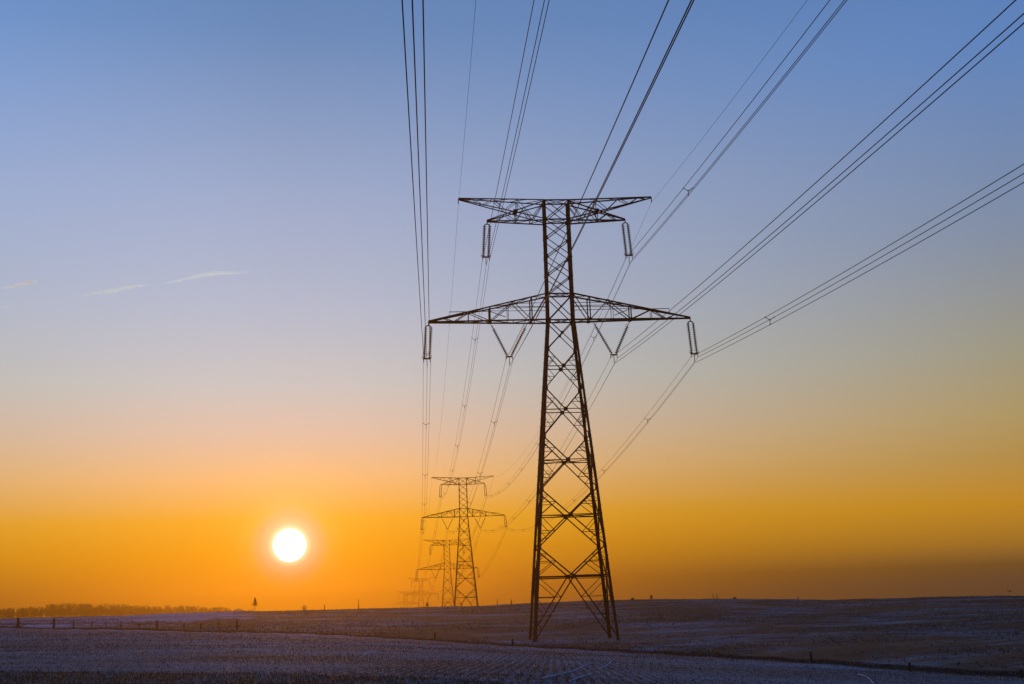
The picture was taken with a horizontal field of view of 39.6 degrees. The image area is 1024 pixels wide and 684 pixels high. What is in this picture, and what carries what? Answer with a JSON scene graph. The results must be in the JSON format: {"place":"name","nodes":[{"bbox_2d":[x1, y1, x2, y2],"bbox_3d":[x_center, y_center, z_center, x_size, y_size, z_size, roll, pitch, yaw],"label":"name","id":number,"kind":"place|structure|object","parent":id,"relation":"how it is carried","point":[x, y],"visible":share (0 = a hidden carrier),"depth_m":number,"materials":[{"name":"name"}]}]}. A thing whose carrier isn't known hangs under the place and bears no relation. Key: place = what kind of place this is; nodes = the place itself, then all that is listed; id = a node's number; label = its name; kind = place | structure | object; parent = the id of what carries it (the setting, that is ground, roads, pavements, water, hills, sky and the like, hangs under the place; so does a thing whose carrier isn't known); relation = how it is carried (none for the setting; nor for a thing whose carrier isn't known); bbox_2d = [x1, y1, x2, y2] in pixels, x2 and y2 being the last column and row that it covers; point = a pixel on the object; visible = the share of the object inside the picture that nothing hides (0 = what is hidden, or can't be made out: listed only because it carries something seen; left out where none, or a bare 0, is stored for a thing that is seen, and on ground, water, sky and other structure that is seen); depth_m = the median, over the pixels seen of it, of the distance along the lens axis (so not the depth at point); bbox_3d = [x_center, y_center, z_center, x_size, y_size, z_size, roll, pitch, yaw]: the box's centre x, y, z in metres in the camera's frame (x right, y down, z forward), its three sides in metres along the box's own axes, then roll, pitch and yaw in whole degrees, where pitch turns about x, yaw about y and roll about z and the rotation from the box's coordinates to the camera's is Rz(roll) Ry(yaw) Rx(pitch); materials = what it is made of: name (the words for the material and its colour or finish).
{"place":"outdoors","nodes":[
{"label":"outdoors","id":0,"kind":"place"},
{"bbox_2d":[0,669,523,683],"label":"grass","id":1,"kind":"structure","parent":0,"point":[347,680],"depth_m":39.70,"materials":[{"name":"brown"}]},
{"bbox_2d":[0,595,1023,683],"bbox_3d":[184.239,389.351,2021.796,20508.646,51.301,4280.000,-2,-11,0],"label":"ground","id":2,"kind":"structure","parent":0,"point":[725,631],"depth_m":153.59,"materials":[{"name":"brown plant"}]},
{"bbox_2d":[6,618,237,630],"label":"wire fence","id":3,"kind":"object","parent":2,"relation":"on","point":[53,626],"visible":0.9,"depth_m":242.58,"materials":[{"name":"brown wood"}]},
{"bbox_2d":[0,602,253,617],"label":"woodland","id":4,"kind":"object","parent":2,"relation":"on","point":[52,610],"visible":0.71,"depth_m":1439.89,"materials":[{"name":"brown"}]},
{"bbox_2d":[393,591,417,607],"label":"pylon","id":5,"kind":"object","parent":2,"relation":"on","point":[406,600],"visible":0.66,"depth_m":1968.57,"materials":[{"name":"metal"}]},
{"bbox_2d":[403,577,438,606],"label":"pylon","id":6,"kind":"object","parent":2,"relation":"on","point":[421,590],"visible":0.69,"depth_m":1497.28,"materials":[{"name":"metal"}]},
{"bbox_2d":[415,538,479,606],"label":"pylon","id":7,"kind":"object","parent":2,"relation":"on","point":[450,582],"visible":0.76,"depth_m":839.93,"materials":[{"name":"metal"}]},
{"bbox_2d":[420,476,506,605],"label":"pylon","id":8,"kind":"object","parent":2,"relation":"on","point":[460,549],"visible":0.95,"depth_m":618.20,"materials":[{"name":"metal"}]},
{"bbox_2d":[481,358,617,532],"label":"conductor bundle","id":9,"kind":"object","parent":8,"relation":"hanging from","point":[560,449],"visible":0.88,"depth_m":261.50,"materials":[{"name":"black metal"}]},
{"bbox_2d":[496,260,629,492],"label":"conductor bundle","id":10,"kind":"object","parent":8,"relation":"hanging from","point":[584,360],"visible":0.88,"depth_m":245.68,"materials":[{"name":"black metal"}]},
{"bbox_2d":[506,357,695,530],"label":"conductor bundle","id":11,"kind":"object","parent":8,"relation":"hanging from","point":[627,439],"visible":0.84,"depth_m":247.45,"materials":[{"name":"black metal"}]},
{"bbox_2d":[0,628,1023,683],"bbox_3d":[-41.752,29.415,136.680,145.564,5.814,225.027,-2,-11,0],"label":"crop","id":12,"kind":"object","parent":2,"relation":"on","point":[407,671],"visible":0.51,"depth_m":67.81,"materials":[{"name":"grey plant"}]},
{"bbox_2d":[0,626,1023,676],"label":"verge grass","id":13,"kind":"structure","parent":2,"relation":"on","point":[952,670],"depth_m":150.76,"materials":[{"name":"brown"}]},
{"bbox_2d":[423,196,698,641],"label":"pylon","id":14,"kind":"object","parent":2,"relation":"on","point":[540,498],"visible":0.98,"depth_m":193.49,"materials":[{"name":"metal"}]},
{"bbox_2d":[401,0,429,358],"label":"conductor bundle","id":15,"kind":"object","parent":14,"relation":"hanging from","point":[418,149],"visible":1,"depth_m":72.65,"materials":[{"name":"black metal"}]},
{"bbox_2d":[421,363,430,533],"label":"conductor bundle","id":16,"kind":"object","parent":14,"relation":"hanging from","point":[428,447],"visible":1,"depth_m":265.86,"materials":[{"name":"black metal"}]},
{"bbox_2d":[438,215,457,445],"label":"earth wire","id":17,"kind":"object","parent":14,"relation":"attached to","point":[450,312],"visible":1,"depth_m":245.98,"materials":[{"name":"black metal"}]},
{"bbox_2d":[443,260,489,497],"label":"conductor bundle","id":18,"kind":"object","parent":14,"relation":"hanging from","point":[467,368],"visible":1,"depth_m":255.72,"materials":[{"name":"black metal"}]},
{"bbox_2d":[458,2,475,203],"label":"earth wire","id":19,"kind":"object","parent":14,"relation":"attached to","point":[468,89],"visible":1,"depth_m":138.44,"materials":[{"name":"black metal"}]},
{"bbox_2d":[450,360,512,533],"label":"conductor bundle","id":20,"kind":"object","parent":14,"relation":"hanging from","point":[489,443],"visible":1,"depth_m":246.34,"materials":[{"name":"black metal"}]},
{"bbox_2d":[482,0,548,264],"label":"conductor bundle","id":21,"kind":"object","parent":14,"relation":"hanging from","point":[519,116],"visible":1,"depth_m":118.22,"materials":[{"name":"black metal"}]},
{"bbox_2d":[493,202,651,477],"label":"earth wire","id":22,"kind":"object","parent":14,"relation":"attached to","point":[597,320],"visible":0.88,"depth_m":244.78,"materials":[{"name":"black metal"}]},
{"bbox_2d":[506,0,693,365],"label":"conductor bundle","id":23,"kind":"object","parent":14,"relation":"hanging from","point":[621,148],"visible":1,"depth_m":73.50,"materials":[{"name":"black metal"}]},
{"bbox_2d":[654,2,805,198],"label":"earth wire","id":24,"kind":"object","parent":14,"relation":"attached to","point":[735,95],"visible":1,"depth_m":143.49,"materials":[{"name":"black metal"}]},
{"bbox_2d":[625,0,846,262],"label":"conductor bundle","id":25,"kind":"object","parent":14,"relation":"hanging from","point":[749,118],"visible":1,"depth_m":120.73,"materials":[{"name":"black metal"}]},
{"bbox_2d":[611,0,1023,363],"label":"conductor bundle","id":26,"kind":"object","parent":14,"relation":"hanging from","point":[858,158],"visible":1,"depth_m":79.66,"materials":[{"name":"black metal"}]},
{"bbox_2d":[692,164,1023,362],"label":"conductor bundle","id":27,"kind":"object","parent":14,"relation":"hanging from","point":[882,256],"visible":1,"depth_m":110.99,"materials":[{"name":"black metal"}]},
{"bbox_2d":[541,662,590,677],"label":"wheel track","id":28,"kind":"structure","parent":2,"relation":"on","point":[565,672],"depth_m":47.61,"materials":[{"name":"grey snow"}]},
{"bbox_2d":[809,651,812,663],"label":"fence post","id":29,"kind":"object","parent":2,"relation":"on","point":[810,653],"visible":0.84,"depth_m":113.80,"materials":[{"name":"brown wood"}]},
{"bbox_2d":[1019,669,1022,677],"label":"fence post","id":30,"kind":"object","parent":2,"relation":"on","point":[1021,673],"visible":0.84,"depth_m":77.36,"materials":[{"name":"brown wood"}]},
{"bbox_2d":[0,0,1023,617],"label":"sky","id":31,"kind":"structure","parent":0,"point":[216,383],"materials":[{"name":"blue"}]}
]}

